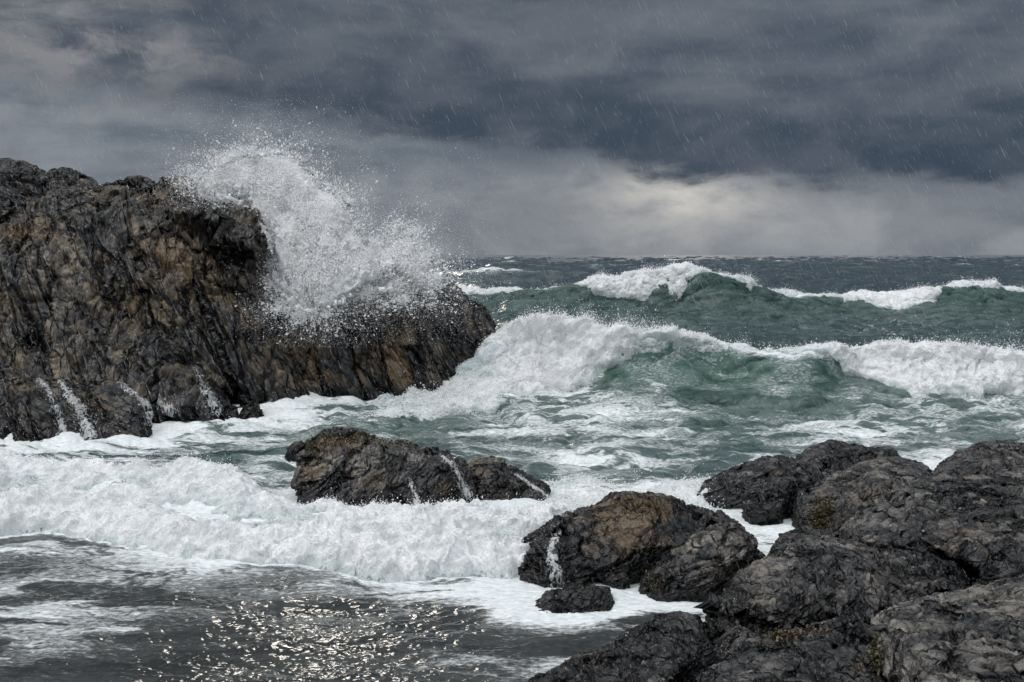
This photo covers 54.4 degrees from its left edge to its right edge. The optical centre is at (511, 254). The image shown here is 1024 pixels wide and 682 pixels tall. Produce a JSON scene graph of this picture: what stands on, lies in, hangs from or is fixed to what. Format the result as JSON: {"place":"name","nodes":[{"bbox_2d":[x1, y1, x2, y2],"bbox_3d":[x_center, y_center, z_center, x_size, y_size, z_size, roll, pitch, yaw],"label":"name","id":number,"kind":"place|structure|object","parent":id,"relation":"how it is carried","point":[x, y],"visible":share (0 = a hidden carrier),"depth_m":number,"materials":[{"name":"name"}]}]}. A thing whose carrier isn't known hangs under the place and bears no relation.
{"place":"outdoors","nodes":[
{"label":"outdoors","id":0,"kind":"place"},
{"bbox_2d":[0,174,426,423],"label":"sea cliff","id":1,"kind":"structure","parent":0,"point":[212,278],"depth_m":23.98,"materials":[{"name":"stone"}]},
{"bbox_2d":[0,158,51,201],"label":"boulder","id":2,"kind":"object","parent":1,"relation":"on","point":[30,178],"visible":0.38,"depth_m":26.95,"materials":[{"name":"grey stone"}]},
{"bbox_2d":[45,167,102,192],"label":"boulder","id":3,"kind":"object","parent":1,"relation":"on","point":[65,177],"visible":0.49,"depth_m":27.15,"materials":[{"name":"grey stone"}]},
{"bbox_2d":[40,188,112,226],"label":"boulder","id":4,"kind":"object","parent":1,"relation":"on","point":[80,200],"visible":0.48,"depth_m":25.69,"materials":[{"name":"grey stone"}]},
{"bbox_2d":[149,391,179,417],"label":"rivulet","id":5,"kind":"structure","parent":1,"relation":"on","point":[165,407],"depth_m":21.22,"materials":[{"name":"liquid"}]},
{"bbox_2d":[196,370,220,415],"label":"rivulet","id":6,"kind":"structure","parent":1,"relation":"on","point":[214,404],"depth_m":21.52,"materials":[{"name":"liquid"}]},
{"bbox_2d":[0,255,1023,681],"bbox_3d":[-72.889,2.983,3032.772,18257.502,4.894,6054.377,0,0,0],"label":"sea","id":7,"kind":"structure","parent":0,"point":[80,609],"depth_m":18.16,"materials":[{"name":"liquid"}]},
{"bbox_2d":[0,374,152,441],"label":"rock ledge","id":8,"kind":"object","parent":7,"relation":"in","point":[101,395],"visible":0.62,"depth_m":19.87,"materials":[{"name":"grey stone"}]},
{"bbox_2d":[36,378,69,433],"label":"rivulet","id":9,"kind":"structure","parent":8,"relation":"on","point":[60,420],"depth_m":19.81,"materials":[{"name":"liquid"}]},
{"bbox_2d":[59,380,103,439],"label":"rivulet","id":10,"kind":"structure","parent":8,"relation":"on","point":[72,399],"depth_m":20.35,"materials":[{"name":"liquid"}]},
{"bbox_2d":[117,382,153,428],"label":"rivulet","id":11,"kind":"structure","parent":8,"relation":"on","point":[149,412],"depth_m":20.95,"materials":[{"name":"liquid"}]},
{"bbox_2d":[239,399,263,418],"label":"rock","id":12,"kind":"object","parent":7,"relation":"in","point":[248,410],"visible":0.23,"depth_m":21.85,"materials":[{"name":"grey stone"}]},
{"bbox_2d":[0,426,594,582],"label":"shore break","id":13,"kind":"object","parent":7,"relation":"on","point":[373,532],"visible":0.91,"depth_m":11.94,"materials":[{"name":"liquid"}]},
{"bbox_2d":[127,94,505,347],"bbox_3d":[-5.405,-1.101,25.758,10.579,6.686,7.462,0,0,0],"label":"splash","id":14,"kind":"object","parent":7,"relation":"on","point":[275,196],"visible":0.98,"depth_m":24.99,"materials":[{"name":"liquid"}]},
{"bbox_2d":[284,427,476,506],"bbox_3d":[-1.905,3.367,14.366,2.869,1.612,2.394,0,0,0],"label":"surf rock","id":15,"kind":"object","parent":7,"relation":"in","point":[395,472],"visible":0.63,"depth_m":13.83,"materials":[{"name":"grey stone"}]},
{"bbox_2d":[304,426,413,457],"bbox_3d":[-2.315,2.796,14.772,1.770,0.464,1.448,0,0,0],"label":"seaweed","id":16,"kind":"object","parent":15,"relation":"on","point":[313,442],"visible":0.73,"depth_m":14.56,"materials":[{"name":"brown plant"}]},
{"bbox_2d":[409,481,419,504],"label":"rivulet","id":17,"kind":"structure","parent":15,"relation":"on","point":[416,496],"depth_m":13.35,"materials":[{"name":"liquid"}]},
{"bbox_2d":[441,454,472,500],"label":"rivulet","id":18,"kind":"structure","parent":15,"relation":"on","point":[462,479],"depth_m":13.81,"materials":[{"name":"liquid"}]},
{"bbox_2d":[401,281,495,390],"bbox_3d":[-1.799,2.497,25.903,2.828,3.653,3.978,0,0,0],"label":"headland rock","id":19,"kind":"object","parent":7,"relation":"in","point":[451,352],"visible":0.38,"depth_m":24.50,"materials":[{"name":"grey stone"}]},
{"bbox_2d":[467,455,550,500],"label":"surf rock","id":20,"kind":"object","parent":7,"relation":"in","point":[500,484],"visible":0.48,"depth_m":14.21,"materials":[{"name":"grey stone"}]},
{"bbox_2d":[514,473,549,497],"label":"rivulet","id":21,"kind":"structure","parent":20,"relation":"on","point":[533,486],"depth_m":14.17,"materials":[{"name":"liquid"}]},
{"bbox_2d":[354,281,721,423],"bbox_3d":[0.538,1.804,24.670,9.133,3.810,4.993,0,0,-13],"label":"wave crest","id":22,"kind":"object","parent":7,"relation":"on","point":[556,334],"visible":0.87,"depth_m":23.91,"materials":[{"name":"liquid"}]},
{"bbox_2d":[535,584,614,613],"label":"rock","id":23,"kind":"object","parent":7,"relation":"in","point":[580,598],"visible":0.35,"depth_m":9.83,"materials":[{"name":"grey stone"}]},
{"bbox_2d":[527,610,718,681],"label":"boulder","id":24,"kind":"object","parent":7,"relation":"in","point":[675,646],"visible":0.93,"depth_m":7.90,"materials":[{"name":"grey stone"}]},
{"bbox_2d":[457,253,800,300],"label":"wave crest","id":25,"kind":"object","parent":7,"relation":"on","point":[638,281],"visible":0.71,"depth_m":53.60,"materials":[{"name":"liquid"}]},
{"bbox_2d":[518,490,741,589],"bbox_3d":[1.310,3.463,11.437,2.894,1.256,1.820,0,0,-27],"label":"boulder","id":26,"kind":"object","parent":7,"relation":"in","point":[578,550],"visible":0.66,"depth_m":10.87,"materials":[{"name":"grey stone"}]},
{"bbox_2d":[546,526,562,587],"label":"rivulet","id":27,"kind":"structure","parent":26,"relation":"on","point":[550,555],"depth_m":10.55,"materials":[{"name":"liquid"}]},
{"bbox_2d":[618,499,663,514],"bbox_3d":[1.593,3.041,11.774,0.530,0.391,1.474,0,0,20],"label":"seaweed","id":28,"kind":"object","parent":26,"relation":"on","point":[635,506],"visible":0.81,"depth_m":11.43,"materials":[{"name":"brown plant"}]},
{"bbox_2d":[537,463,737,511],"bbox_3d":[1.796,3.284,14.199,3.064,0.726,3.537,0,0,0],"label":"foam","id":29,"kind":"object","parent":7,"relation":"on","point":[686,490],"visible":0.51,"depth_m":14.46,"materials":[{"name":"liquid"}]},
{"bbox_2d":[638,522,765,601],"bbox_3d":[1.983,3.469,10.627,1.512,1.161,1.352,0,0,0],"label":"boulder","id":30,"kind":"object","parent":7,"relation":"in","point":[695,569],"visible":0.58,"depth_m":10.21,"materials":[{"name":"grey stone"}]},
{"bbox_2d":[639,570,661,589],"bbox_3d":[1.474,3.491,10.565,0.267,0.435,0.976,0,0,7],"label":"seaweed","id":31,"kind":"object","parent":30,"relation":"on","point":[653,583],"visible":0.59,"depth_m":10.21,"materials":[{"name":"green plant"}]},
{"bbox_2d":[702,617,758,661],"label":"boulder","id":32,"kind":"object","parent":7,"relation":"in","point":[725,636],"visible":0.44,"depth_m":8.55,"materials":[{"name":"grey stone"}]},
{"bbox_2d":[697,455,824,509],"bbox_3d":[3.610,3.543,14.519,2.048,1.105,1.941,0,0,0],"label":"boulder","id":33,"kind":"object","parent":7,"relation":"in","point":[750,473],"visible":0.39,"depth_m":14.10,"materials":[{"name":"grey stone"}]},
{"bbox_2d":[741,475,805,525],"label":"boulder","id":34,"kind":"object","parent":7,"relation":"in","point":[774,505],"visible":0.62,"depth_m":13.22,"materials":[{"name":"grey stone"}]},
{"bbox_2d":[694,615,886,681],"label":"boulder","id":35,"kind":"object","parent":7,"relation":"in","point":[838,652],"visible":0.9,"depth_m":7.58,"materials":[{"name":"grey stone"}]},
{"bbox_2d":[756,627,806,647],"bbox_3d":[2.275,3.195,8.278,0.400,0.440,1.183,0,0,20],"label":"seaweed","id":36,"kind":"object","parent":35,"relation":"on","point":[787,632],"visible":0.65,"depth_m":7.93,"materials":[{"name":"brown plant"}]},
{"bbox_2d":[802,624,831,636],"bbox_3d":[2.576,3.199,8.374,0.280,0.383,1.090,0,0,14],"label":"seaweed","id":37,"kind":"object","parent":35,"relation":"on","point":[815,629],"visible":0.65,"depth_m":8.16,"materials":[{"name":"brown plant"}]},
{"bbox_2d":[770,525,838,550],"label":"boulder","id":38,"kind":"object","parent":7,"relation":"in","point":[806,530],"visible":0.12,"depth_m":11.66,"materials":[{"name":"grey stone"}]},
{"bbox_2d":[693,535,971,634],"bbox_3d":[3.279,3.553,9.846,2.067,1.187,3.045,0,0,41],"label":"boulder","id":39,"kind":"object","parent":7,"relation":"in","point":[799,581],"visible":0.52,"depth_m":9.54,"materials":[{"name":"grey stone"}]},
{"bbox_2d":[795,439,900,476],"bbox_3d":[5.224,3.517,15.358,1.840,1.171,1.940,0,0,0],"label":"boulder","id":40,"kind":"object","parent":7,"relation":"in","point":[842,454],"visible":0.23,"depth_m":15.12,"materials":[{"name":"grey stone"}]},
{"bbox_2d":[699,312,1023,398],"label":"wave crest","id":41,"kind":"object","parent":7,"relation":"on","point":[955,364],"visible":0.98,"depth_m":24.11,"materials":[{"name":"liquid"}]},
{"bbox_2d":[791,456,936,531],"bbox_3d":[4.779,3.468,13.442,2.948,1.235,1.316,0,0,-34],"label":"boulder","id":42,"kind":"object","parent":7,"relation":"in","point":[867,483],"visible":0.34,"depth_m":13.03,"materials":[{"name":"grey stone"}]},
{"bbox_2d":[805,492,834,529],"bbox_3d":[4.077,3.486,13.162,0.397,0.826,1.761,0,0,17],"label":"seaweed","id":43,"kind":"object","parent":42,"relation":"on","point":[817,513],"visible":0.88,"depth_m":12.48,"materials":[{"name":"plant"}]},
{"bbox_2d":[797,273,1023,309],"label":"wave crest","id":44,"kind":"object","parent":7,"relation":"on","point":[898,299],"visible":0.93,"depth_m":55.11,"materials":[{"name":"liquid"}]},
{"bbox_2d":[838,464,1023,550],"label":"boulder","id":45,"kind":"object","parent":7,"relation":"in","point":[879,520],"visible":0.33,"depth_m":11.74,"materials":[{"name":"grey stone"}]},
{"bbox_2d":[865,574,1023,681],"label":"boulder","id":46,"kind":"object","parent":7,"relation":"in","point":[974,633],"visible":0.97,"depth_m":7.62,"materials":[{"name":"grey stone"}]},
{"bbox_2d":[866,632,885,677],"bbox_3d":[2.960,3.162,8.090,0.176,0.464,1.422,0,0,20],"label":"seaweed","id":47,"kind":"object","parent":46,"relation":"on","point":[869,653],"visible":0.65,"depth_m":7.56,"materials":[{"name":"brown plant"}]},
{"bbox_2d":[914,498,1023,586],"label":"boulder","id":48,"kind":"object","parent":7,"relation":"in","point":[980,555],"visible":0.62,"depth_m":10.38,"materials":[{"name":"grey stone"}]},
{"bbox_2d":[934,439,1023,477],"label":"boulder","id":49,"kind":"object","parent":7,"relation":"in","point":[990,456],"visible":0.36,"depth_m":15.35,"materials":[{"name":"grey stone"}]},
{"bbox_2d":[0,0,1023,600],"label":"rain","id":50,"kind":"object","parent":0,"point":[506,270],"visible":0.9,"depth_m":12.32,"materials":[{"name":"liquid"}]},
{"bbox_2d":[0,0,1023,254],"label":"sky","id":51,"kind":"structure","parent":0,"point":[370,75],"materials":[{"name":"grey"}]}
]}

